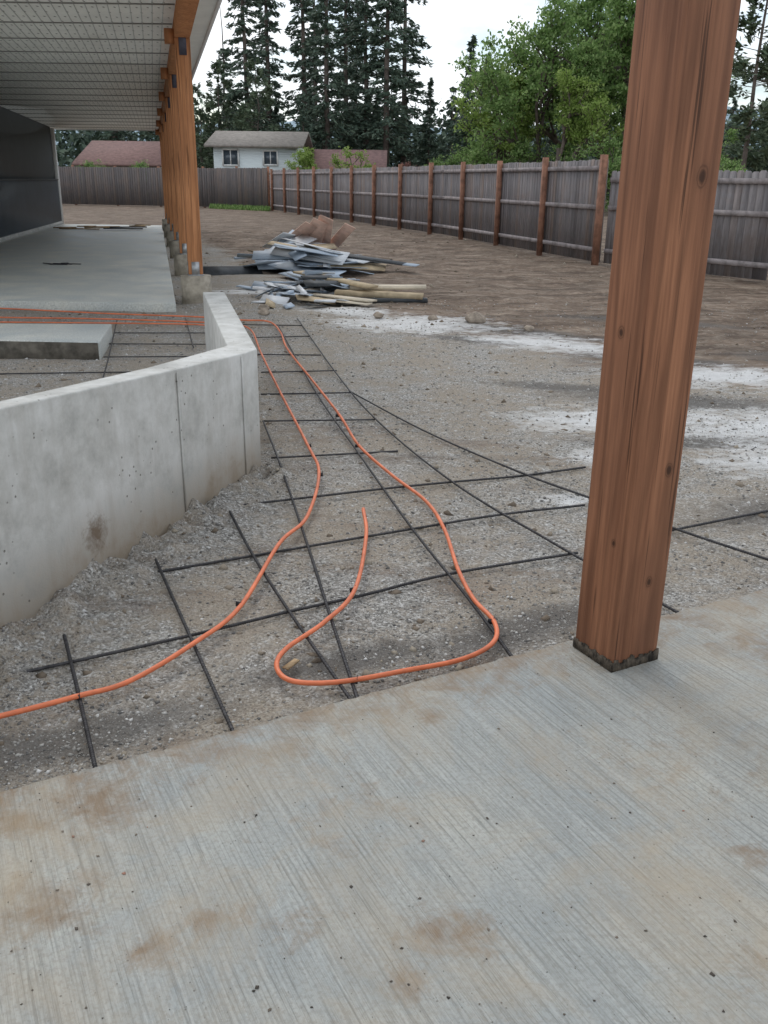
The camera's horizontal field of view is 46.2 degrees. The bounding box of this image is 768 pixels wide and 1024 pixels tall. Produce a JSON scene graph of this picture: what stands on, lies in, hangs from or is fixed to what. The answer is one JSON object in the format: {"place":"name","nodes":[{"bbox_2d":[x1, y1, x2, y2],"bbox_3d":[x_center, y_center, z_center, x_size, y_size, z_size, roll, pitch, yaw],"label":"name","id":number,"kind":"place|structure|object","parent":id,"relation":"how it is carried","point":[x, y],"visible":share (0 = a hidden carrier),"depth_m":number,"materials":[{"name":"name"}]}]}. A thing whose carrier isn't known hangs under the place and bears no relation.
{"place":"outdoors","nodes":[
{"label":"outdoors","id":0,"kind":"place"},
{"bbox_2d":[0,224,175,311],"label":"patio floor","id":1,"kind":"structure","parent":0,"point":[120,270],"depth_m":14.82,"materials":[{"name":"concrete"}]},
{"bbox_2d":[0,221,62,242],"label":"wall base","id":2,"kind":"object","parent":1,"relation":"on","point":[12,236],"visible":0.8,"depth_m":24.08,"materials":[{"name":"concrete"}]},
{"bbox_2d":[0,180,61,237],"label":"wall","id":3,"kind":"structure","parent":2,"relation":"on","point":[25,205],"depth_m":24.23,"materials":[{"name":"grey paint"}]},
{"bbox_2d":[0,106,54,178],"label":"wall","id":4,"kind":"structure","parent":3,"relation":"on","point":[26,152],"depth_m":24.47,"materials":[{"name":"grey"}]},
{"bbox_2d":[50,128,63,223],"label":"corner trim","id":5,"kind":"structure","parent":4,"relation":"attached to","point":[54,150],"depth_m":28.93,"materials":[{"name":"grey metal"}]},
{"bbox_2d":[0,179,57,180],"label":"wall ledge","id":6,"kind":"object","parent":3,"relation":"on","point":[24,179],"depth_m":23.31,"materials":[{"name":"grey"}]},
{"bbox_2d":[44,224,150,264],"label":"floor scraps","id":7,"kind":"object","parent":1,"relation":"on","point":[135,226],"visible":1,"depth_m":26.43,"materials":[{"name":"brown wood"}]},
{"bbox_2d":[72,141,161,194],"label":"neighbour house","id":8,"kind":"structure","parent":0,"point":[119,153],"depth_m":62.87,"materials":[{"name":"brown"}]},
{"bbox_2d":[0,198,767,791],"bbox_3d":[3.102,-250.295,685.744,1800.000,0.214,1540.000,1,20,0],"label":"ground","id":9,"kind":"structure","parent":0,"point":[490,280],"depth_m":4.85,"materials":[{"name":"grey gravel"}]},
{"bbox_2d":[0,324,112,359],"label":"concrete step","id":10,"kind":"object","parent":9,"relation":"on","point":[60,341],"visible":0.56,"depth_m":8.23,"materials":[{"name":"grey concrete"}]},
{"bbox_2d":[78,159,106,194],"bbox_3d":[-18.965,-21.299,58.355,2.330,2.941,3.204,-10,23,-26],"label":"shrub","id":11,"kind":"object","parent":9,"relation":"on","point":[88,164],"visible":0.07,"depth_m":58.04,"materials":[{"name":"green plant"}]},
{"bbox_2d":[97,130,137,140],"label":"conifer tree","id":12,"kind":"object","parent":9,"relation":"on","point":[113,136],"visible":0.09,"depth_m":71.84,"materials":[{"name":"green plant"}]},
{"bbox_2d":[0,292,260,626],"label":"concrete retaining wall","id":13,"kind":"structure","parent":9,"relation":"on","point":[89,470],"depth_m":3.72,"materials":[{"name":"grey concrete"}]},
{"bbox_2d":[176,356,246,511],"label":"form seams","id":14,"kind":"object","parent":13,"relation":"attached to","point":[181,430],"visible":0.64,"depth_m":4.26,"materials":[{"name":"concrete"}]},
{"bbox_2d":[129,159,151,191],"bbox_3d":[-15.723,-21.162,58.090,3.205,2.941,2.330,-16,26,-39],"label":"shrub","id":15,"kind":"object","parent":9,"relation":"on","point":[141,164],"visible":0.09,"depth_m":57.63,"materials":[{"name":"green plant"}]},
{"bbox_2d":[145,131,159,140],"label":"conifer tree","id":16,"kind":"object","parent":9,"relation":"on","point":[150,133],"visible":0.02,"depth_m":80.73,"materials":[{"name":"green plant"}]},
{"bbox_2d":[155,129,166,230],"bbox_3d":[-6.818,-10.302,28.101,0.420,3.098,0.400,1,20,0],"label":"wooden post","id":17,"kind":"object","parent":9,"relation":"on","point":[164,221],"visible":0.38,"depth_m":27.97,"materials":[{"name":"wood"}]},
{"bbox_2d":[156,120,169,237],"bbox_3d":[-5.957,-9.113,24.805,0.420,3.160,0.400,1,20,0],"label":"wooden post","id":18,"kind":"object","parent":9,"relation":"on","point":[167,225],"visible":0.3,"depth_m":24.69,"materials":[{"name":"wood"}]},
{"bbox_2d":[58,165,270,209],"bbox_3d":[-23.623,-19.002,52.505,36.260,2.419,3.474,4,20,9],"label":"wooden fence","id":19,"kind":"object","parent":9,"relation":"on","point":[239,186],"visible":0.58,"depth_m":52.02,"materials":[{"name":"grey wood"}]},
{"bbox_2d":[157,108,173,246],"bbox_3d":[-5.097,-7.924,21.509,0.420,3.221,0.400,1,20,0],"label":"wooden post","id":20,"kind":"object","parent":9,"relation":"on","point":[169,235],"visible":0.34,"depth_m":21.40,"materials":[{"name":"wood"}]},
{"bbox_2d":[158,92,178,258],"bbox_3d":[-4.237,-6.735,18.213,0.420,3.282,0.400,1,20,0],"label":"wooden post","id":21,"kind":"object","parent":9,"relation":"on","point":[174,246],"visible":0.51,"depth_m":18.11,"materials":[{"name":"wood"}]},
{"bbox_2d":[160,67,187,275],"bbox_3d":[-3.376,-5.546,14.917,0.420,3.343,0.400,1,20,0],"label":"wooden post","id":22,"kind":"object","parent":9,"relation":"on","point":[180,263],"visible":0.56,"depth_m":14.82,"materials":[{"name":"wood"}]},
{"bbox_2d":[164,28,211,303],"bbox_3d":[-2.504,-4.340,11.574,0.420,3.405,0.400,1,20,0],"label":"wooden post","id":23,"kind":"object","parent":9,"relation":"on","point":[195,282],"visible":0.84,"depth_m":11.49,"materials":[{"name":"wood"}]},
{"bbox_2d":[158,0,198,132],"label":"beam","id":24,"kind":"structure","parent":23,"relation":"on","point":[185,11],"depth_m":10.31,"materials":[{"name":"brown wood"}]},
{"bbox_2d":[0,0,216,129],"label":"soffit","id":25,"kind":"structure","parent":24,"relation":"attached to","point":[81,64],"depth_m":14.14,"materials":[{"name":"metal"}]},
{"bbox_2d":[192,82,213,174],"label":"pine tree","id":26,"kind":"object","parent":9,"relation":"on","point":[198,112],"visible":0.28,"depth_m":71.28,"materials":[{"name":"green plant"}]},
{"bbox_2d":[195,59,236,167],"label":"pine tree","id":27,"kind":"object","parent":9,"relation":"on","point":[216,118],"visible":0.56,"depth_m":69.24,"materials":[{"name":"green plant"}]},
{"bbox_2d":[207,10,236,158],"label":"conifer tree","id":28,"kind":"object","parent":9,"relation":"on","point":[222,61],"visible":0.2,"depth_m":83.29,"materials":[{"name":"green plant"}]},
{"bbox_2d":[209,203,270,210],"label":"grass","id":29,"kind":"structure","parent":9,"relation":"on","point":[243,207],"depth_m":48.46,"materials":[{"name":"green plant"}]},
{"bbox_2d":[219,0,276,130],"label":"conifer tree","id":30,"kind":"object","parent":9,"relation":"on","point":[237,94],"visible":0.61,"depth_m":68.11,"materials":[{"name":"green plant"}]},
{"bbox_2d":[0,308,498,718],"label":"orange tubing","id":31,"kind":"object","parent":9,"relation":"on","point":[339,609],"visible":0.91,"depth_m":3.44,"materials":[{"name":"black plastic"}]},
{"bbox_2d":[231,57,281,131],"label":"pine tree","id":32,"kind":"object","parent":9,"relation":"on","point":[240,120],"visible":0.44,"depth_m":65.50,"materials":[{"name":"green plant"}]},
{"bbox_2d":[213,147,303,201],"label":"walls","id":33,"kind":"structure","parent":9,"relation":"on","point":[250,157],"depth_m":57.76,"materials":[{"name":"white"}]},
{"bbox_2d":[222,148,278,165],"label":"window frames","id":34,"kind":"structure","parent":33,"relation":"attached to","point":[270,164],"depth_m":57.68,"materials":[{"name":"white plastic"}]},
{"bbox_2d":[223,150,276,164],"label":"windows","id":35,"kind":"structure","parent":34,"relation":"in","point":[234,157],"depth_m":57.70,"materials":[{"name":"clear glass"}]},
{"bbox_2d":[204,131,313,150],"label":"roof","id":36,"kind":"structure","parent":33,"relation":"on","point":[261,139],"depth_m":58.64,"materials":[{"name":"grey"}]},
{"bbox_2d":[258,308,269,314],"bbox_3d":[-1.474,-2.447,11.042,0.145,0.104,0.129,16,25,36],"label":"rock","id":37,"kind":"object","parent":9,"relation":"on","point":[263,311],"visible":0.91,"depth_m":11.00,"materials":[{"name":"beige stone"}]},
{"bbox_2d":[258,304,269,309],"bbox_3d":[-1.520,-2.582,11.417,0.151,0.103,0.121,1,20,0],"label":"rock","id":38,"kind":"object","parent":9,"relation":"on","point":[261,306],"visible":0.59,"depth_m":11.38,"materials":[{"name":"grey stone"}]},
{"bbox_2d":[250,0,291,131],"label":"conifer tree","id":39,"kind":"object","parent":9,"relation":"on","point":[267,24],"visible":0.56,"depth_m":73.63,"materials":[{"name":"green plant"}]},
{"bbox_2d":[272,106,278,130],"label":"spruce tree","id":40,"kind":"object","parent":9,"relation":"on","point":[275,110],"visible":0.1,"depth_m":75.04,"materials":[{"name":"green plant"}]},
{"bbox_2d":[282,658,299,669],"bbox_3d":[-0.312,0.510,3.023,0.024,0.009,0.074,11,23,26],"label":"wood chip","id":41,"kind":"object","parent":9,"relation":"on","point":[291,664],"visible":1,"depth_m":3.02,"materials":[{"name":"beige wood"}]},
{"bbox_2d":[275,0,323,137],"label":"conifer tree","id":42,"kind":"object","parent":9,"relation":"on","point":[296,49],"visible":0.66,"depth_m":70.00,"materials":[{"name":"green plant"}]},
{"bbox_2d":[284,146,319,169],"bbox_3d":[-4.912,-20.343,55.865,2.114,4.443,2.295,-13,24,-33],"label":"bush","id":43,"kind":"object","parent":9,"relation":"on","point":[306,154],"visible":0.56,"depth_m":55.45,"materials":[{"name":"green plant"}]},
{"bbox_2d":[296,102,314,145],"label":"spruce tree","id":44,"kind":"object","parent":9,"relation":"on","point":[302,117],"visible":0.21,"depth_m":66.17,"materials":[{"name":"green plant"}]},
{"bbox_2d":[291,0,330,148],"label":"conifer tree","id":45,"kind":"object","parent":9,"relation":"on","point":[311,82],"visible":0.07,"depth_m":84.70,"materials":[{"name":"green plant"}]},
{"bbox_2d":[203,215,427,308],"bbox_3d":[-1.382,-4.362,15.047,4.029,1.032,7.950,1,20,0],"label":"scrap lumber pile","id":46,"kind":"object","parent":9,"relation":"on","point":[308,254],"visible":0.99,"depth_m":15.79,"materials":[{"name":"grey wood"}]},
{"bbox_2d":[315,108,330,148],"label":"spruce tree","id":47,"kind":"object","parent":9,"relation":"on","point":[319,144],"visible":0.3,"depth_m":67.99,"materials":[{"name":"green plant"}]},
{"bbox_2d":[295,0,361,149],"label":"conifer tree","id":48,"kind":"object","parent":9,"relation":"on","point":[335,86],"visible":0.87,"depth_m":66.78,"materials":[{"name":"green plant"}]},
{"bbox_2d":[302,149,386,168],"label":"neighbour house","id":49,"kind":"structure","parent":9,"relation":"on","point":[322,157],"depth_m":63.62,"materials":[{"name":"red"}]},
{"bbox_2d":[328,0,363,148],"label":"conifer tree","id":50,"kind":"object","parent":9,"relation":"on","point":[348,18],"visible":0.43,"depth_m":75.30,"materials":[{"name":"green plant"}]},
{"bbox_2d":[341,102,355,148],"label":"spruce tree","id":51,"kind":"object","parent":9,"relation":"on","point":[352,145],"visible":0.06,"depth_m":71.64,"materials":[{"name":"green plant"}]},
{"bbox_2d":[328,146,375,168],"bbox_3d":[-1.872,-21.822,59.554,4.072,4.346,3.320,-17,27,-40],"label":"shrub","id":52,"kind":"object","parent":9,"relation":"on","point":[347,155],"visible":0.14,"depth_m":58.51,"materials":[{"name":"green plant"}]},
{"bbox_2d":[334,0,371,144],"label":"conifer tree","id":53,"kind":"object","parent":9,"relation":"on","point":[355,82],"visible":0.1,"depth_m":82.32,"materials":[{"name":"green plant"}]},
{"bbox_2d":[332,0,398,149],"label":"conifer tree","id":54,"kind":"object","parent":9,"relation":"on","point":[358,41],"visible":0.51,"depth_m":68.17,"materials":[{"name":"green plant"}]},
{"bbox_2d":[373,311,383,318],"bbox_3d":[-0.069,-2.391,10.949,0.132,0.090,0.105,1,20,0],"label":"rock","id":55,"kind":"object","parent":9,"relation":"on","point":[378,315],"visible":1,"depth_m":10.91,"materials":[{"name":"beige stone"}]},
{"bbox_2d":[0,588,767,1023],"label":"concrete patio slab","id":56,"kind":"structure","parent":9,"relation":"on","point":[442,766],"depth_m":2.05,"materials":[{"name":"grey concrete"}]},
{"bbox_2d":[7,633,754,1019],"bbox_3d":[0.773,0.718,2.272,3.544,0.010,1.564,-10,23,-26],"label":"grit","id":57,"kind":"object","parent":56,"relation":"on","point":[351,885],"visible":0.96,"depth_m":1.91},
{"bbox_2d":[573,0,740,672],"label":"wooden post","id":58,"kind":"object","parent":56,"relation":"on","point":[682,59],"visible":1,"depth_m":2.52,"materials":[{"name":"brown wood"}]},
{"bbox_2d":[0,318,767,767],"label":"rebar grid","id":59,"kind":"object","parent":9,"relation":"on","point":[208,676],"visible":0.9,"depth_m":4.04,"materials":[{"name":"metal"}]},
{"bbox_2d":[0,231,767,776],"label":"dirt clods","id":60,"kind":"object","parent":9,"relation":"on","point":[364,673],"visible":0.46,"depth_m":4.30,"materials":[{"name":"soil"}]},
{"bbox_2d":[356,0,423,166],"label":"conifer tree","id":61,"kind":"object","parent":9,"relation":"on","point":[396,142],"visible":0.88,"depth_m":66.86,"materials":[{"name":"green plant"}]},
{"bbox_2d":[390,97,415,166],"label":"spruce tree","id":62,"kind":"object","parent":9,"relation":"on","point":[398,157],"visible":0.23,"depth_m":74.19,"materials":[{"name":"green plant"}]},
{"bbox_2d":[378,0,433,163],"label":"conifer tree","id":63,"kind":"object","parent":9,"relation":"on","point":[408,39],"visible":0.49,"depth_m":71.71,"materials":[{"name":"green plant"}]},
{"bbox_2d":[54,98,764,196],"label":"distant trees","id":64,"kind":"object","parent":9,"relation":"on","point":[81,140],"visible":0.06,"depth_m":91.94,"materials":[{"name":"green plant"}]},
{"bbox_2d":[401,161,419,166],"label":"shrub","id":65,"kind":"object","parent":9,"relation":"on","point":[406,165],"visible":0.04,"depth_m":55.41,"materials":[{"name":"green plant"}]},
{"bbox_2d":[414,77,444,164],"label":"spruce tree","id":66,"kind":"object","parent":9,"relation":"on","point":[425,142],"visible":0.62,"depth_m":71.75,"materials":[{"name":"green plant"}]},
{"bbox_2d":[428,315,437,320],"bbox_3d":[0.581,-2.316,10.764,0.124,0.085,0.103,1,20,0],"label":"rock","id":67,"kind":"object","parent":9,"relation":"on","point":[432,317],"visible":0.89,"depth_m":10.72,"materials":[{"name":"beige stone"}]},
{"bbox_2d":[269,154,608,265],"bbox_3d":[-0.593,-11.521,33.071,0.734,2.315,33.664,-6,21,-17],"label":"wooden fence","id":68,"kind":"object","parent":9,"relation":"on","point":[545,205],"visible":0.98,"depth_m":24.71,"materials":[{"name":"grey wood"}]},
{"bbox_2d":[424,157,458,165],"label":"shrub","id":69,"kind":"object","parent":9,"relation":"on","point":[435,162],"visible":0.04,"depth_m":58.00,"materials":[{"name":"green plant"}]},
{"bbox_2d":[426,155,459,165],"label":"shrub","id":70,"kind":"object","parent":9,"relation":"on","point":[452,161],"visible":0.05,"depth_m":55.61,"materials":[{"name":"green plant"}]},
{"bbox_2d":[435,86,460,164],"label":"spruce tree","id":71,"kind":"object","parent":9,"relation":"on","point":[447,123],"visible":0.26,"depth_m":68.05,"materials":[{"name":"green plant"}]},
{"bbox_2d":[445,143,477,164],"bbox_3d":[5.369,-20.825,56.438,3.300,4.166,4.540,4,20,9],"label":"shrub","id":72,"kind":"object","parent":9,"relation":"on","point":[452,154],"visible":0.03,"depth_m":55.78,"materials":[{"name":"green plant"}]},
{"bbox_2d":[445,34,482,164],"bbox_3d":[5.662,-26.172,60.798,4.385,10.772,4.210,12,23,28],"label":"spruce tree","id":73,"kind":"object","parent":9,"relation":"on","point":[471,46],"visible":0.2,"depth_m":60.27,"materials":[{"name":"green plant"}]},
{"bbox_2d":[465,311,485,323],"bbox_3d":[1.066,-2.260,10.527,0.245,0.167,0.211,1,20,0],"label":"rock","id":74,"kind":"object","parent":9,"relation":"on","point":[475,317],"visible":0.89,"depth_m":10.45,"materials":[{"name":"beige stone"}]},
{"bbox_2d":[470,51,494,161],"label":"spruce tree","id":75,"kind":"object","parent":9,"relation":"on","point":[475,140],"visible":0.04,"depth_m":69.09,"materials":[{"name":"green plant"}]},
{"bbox_2d":[446,114,539,163],"bbox_3d":[7.481,-24.602,61.364,5.997,8.013,3.364,13,23,30],"label":"broadleaf tree","id":76,"kind":"object","parent":9,"relation":"on","point":[482,152],"visible":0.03,"depth_m":61.29,"materials":[{"name":"green plant"}]},
{"bbox_2d":[450,61,547,161],"bbox_3d":[6.960,-21.649,54.528,5.033,10.579,5.464,-12,23,-30],"label":"broadleaf tree","id":77,"kind":"object","parent":9,"relation":"on","point":[522,126],"visible":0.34,"depth_m":53.56,"materials":[{"name":"green plant"}]},
{"bbox_2d":[483,139,550,163],"bbox_3d":[8.147,-19.570,52.829,4.807,4.412,3.494,1,20,0],"label":"shrub","id":78,"kind":"object","parent":9,"relation":"on","point":[519,154],"visible":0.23,"depth_m":52.08,"materials":[{"name":"green plant"}]},
{"bbox_2d":[447,0,603,164],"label":"broadleaf tree","id":79,"kind":"object","parent":9,"relation":"on","point":[545,40],"visible":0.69,"depth_m":50.46,"materials":[{"name":"green plant"}]},
{"bbox_2d":[524,325,533,331],"bbox_3d":[1.625,-2.051,10.104,0.118,0.081,0.112,1,20,0],"label":"rock","id":80,"kind":"object","parent":9,"relation":"on","point":[527,328],"visible":0.94,"depth_m":10.06,"materials":[{"name":"beige stone"}]},
{"bbox_2d":[533,95,561,161],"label":"spruce tree","id":81,"kind":"object","parent":9,"relation":"on","point":[548,143],"visible":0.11,"depth_m":75.43,"materials":[{"name":"green plant"}]},
{"bbox_2d":[474,0,628,162],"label":"broadleaf tree","id":82,"kind":"object","parent":9,"relation":"on","point":[585,10],"visible":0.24,"depth_m":53.37,"materials":[{"name":"green plant"}]},
{"bbox_2d":[547,145,580,161],"bbox_3d":[10.238,-18.657,50.991,4.273,3.921,3.106,-12,24,-32],"label":"shrub","id":83,"kind":"object","parent":9,"relation":"on","point":[567,154],"visible":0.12,"depth_m":50.23,"materials":[{"name":"green plant"}]},
{"bbox_2d":[553,64,624,160],"bbox_3d":[11.080,-19.643,50.122,4.529,9.522,4.917,16,25,36],"label":"broadleaf tree","id":84,"kind":"object","parent":9,"relation":"on","point":[575,98],"visible":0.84,"depth_m":48.68,"materials":[{"name":"green plant"}]},
{"bbox_2d":[549,29,629,161],"bbox_3d":[12.634,-21.887,51.562,7.496,10.016,4.205,-9,22,-26],"label":"broadleaf tree","id":85,"kind":"object","parent":9,"relation":"on","point":[586,51],"visible":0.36,"depth_m":48.90,"materials":[{"name":"green plant"}]},
{"bbox_2d":[571,132,622,211],"bbox_3d":[11.591,-17.361,46.932,3.494,4.412,4.807,-2,20,-6],"label":"shrub","id":86,"kind":"object","parent":9,"relation":"on","point":[609,145],"visible":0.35,"depth_m":46.14,"materials":[{"name":"green plant"}]},
{"bbox_2d":[560,0,636,162],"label":"broadleaf tree","id":87,"kind":"object","parent":9,"relation":"on","point":[620,25],"visible":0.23,"depth_m":49.43,"materials":[{"name":"green plant"}]},
{"bbox_2d":[582,115,614,196],"bbox_3d":[14.973,-25.531,62.837,3.695,8.400,3.191,-9,22,-25],"label":"spruce tree","id":88,"kind":"object","parent":9,"relation":"on","point":[595,158],"visible":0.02,"depth_m":63.33,"materials":[{"name":"green plant"}]},
{"bbox_2d":[613,47,739,170],"bbox_3d":[17.206,-24.800,54.909,8.358,12.947,10.165,10,22,24],"label":"broadleaf tree","id":89,"kind":"object","parent":9,"relation":"on","point":[723,139],"visible":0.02,"depth_m":55.20,"materials":[{"name":"green plant"}]},
{"bbox_2d":[603,170,767,280],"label":"wooden fence","id":90,"kind":"object","parent":9,"relation":"on","point":[738,245],"visible":0.29,"depth_m":15.54,"materials":[{"name":"grey wood"}]},
{"bbox_2d":[720,127,741,170],"bbox_3d":[21.722,-24.252,61.178,5.830,7.790,3.271,16,25,36],"label":"broadleaf tree","id":91,"kind":"object","parent":9,"relation":"on","point":[730,130],"visible":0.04,"depth_m":60.22,"materials":[{"name":"green plant"}]},
{"bbox_2d":[720,97,742,167],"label":"spruce tree","id":92,"kind":"object","parent":9,"relation":"on","point":[735,105],"visible":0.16,"depth_m":77.09,"materials":[{"name":"green plant"}]},
{"bbox_2d":[719,157,746,171],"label":"shrub","id":93,"kind":"object","parent":9,"relation":"on","point":[731,166],"visible":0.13,"depth_m":37.43,"materials":[{"name":"green plant"}]},
{"bbox_2d":[724,0,767,168],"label":"pine tree","id":94,"kind":"object","parent":9,"relation":"on","point":[740,65],"visible":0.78,"depth_m":41.06,"materials":[{"name":"green plant"}]},
{"bbox_2d":[724,41,767,170],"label":"pine tree","id":95,"kind":"object","parent":9,"relation":"on","point":[757,161],"visible":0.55,"depth_m":44.39,"materials":[{"name":"green plant"}]},
{"bbox_2d":[748,116,767,171],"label":"spruce tree","id":96,"kind":"object","parent":9,"relation":"on","point":[766,144],"visible":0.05,"depth_m":73.97,"materials":[{"name":"green plant"}]},
{"bbox_2d":[55,106,762,170],"bbox_3d":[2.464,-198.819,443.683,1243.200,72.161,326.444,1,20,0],"label":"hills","id":97,"kind":"structure","parent":0,"point":[295,124],"depth_m":393.60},
{"bbox_2d":[192,0,767,128],"label":"sky","id":98,"kind":"structure","parent":0,"point":[447,26],"materials":[{"name":"white"}]},
{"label":"roof","id":99,"kind":"object","parent":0,"visible":0},
{"bbox_2d":[54,128,154,130],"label":"gable fascia","id":100,"kind":"structure","parent":99,"relation":"attached to","point":[107,129],"depth_m":29.16,"materials":[{"name":"white wood"}]},
{"bbox_2d":[192,0,221,79],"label":"fascia","id":101,"kind":"structure","parent":99,"relation":"attached to","point":[214,15],"depth_m":11.73,"materials":[{"name":"white wood"}]}
]}

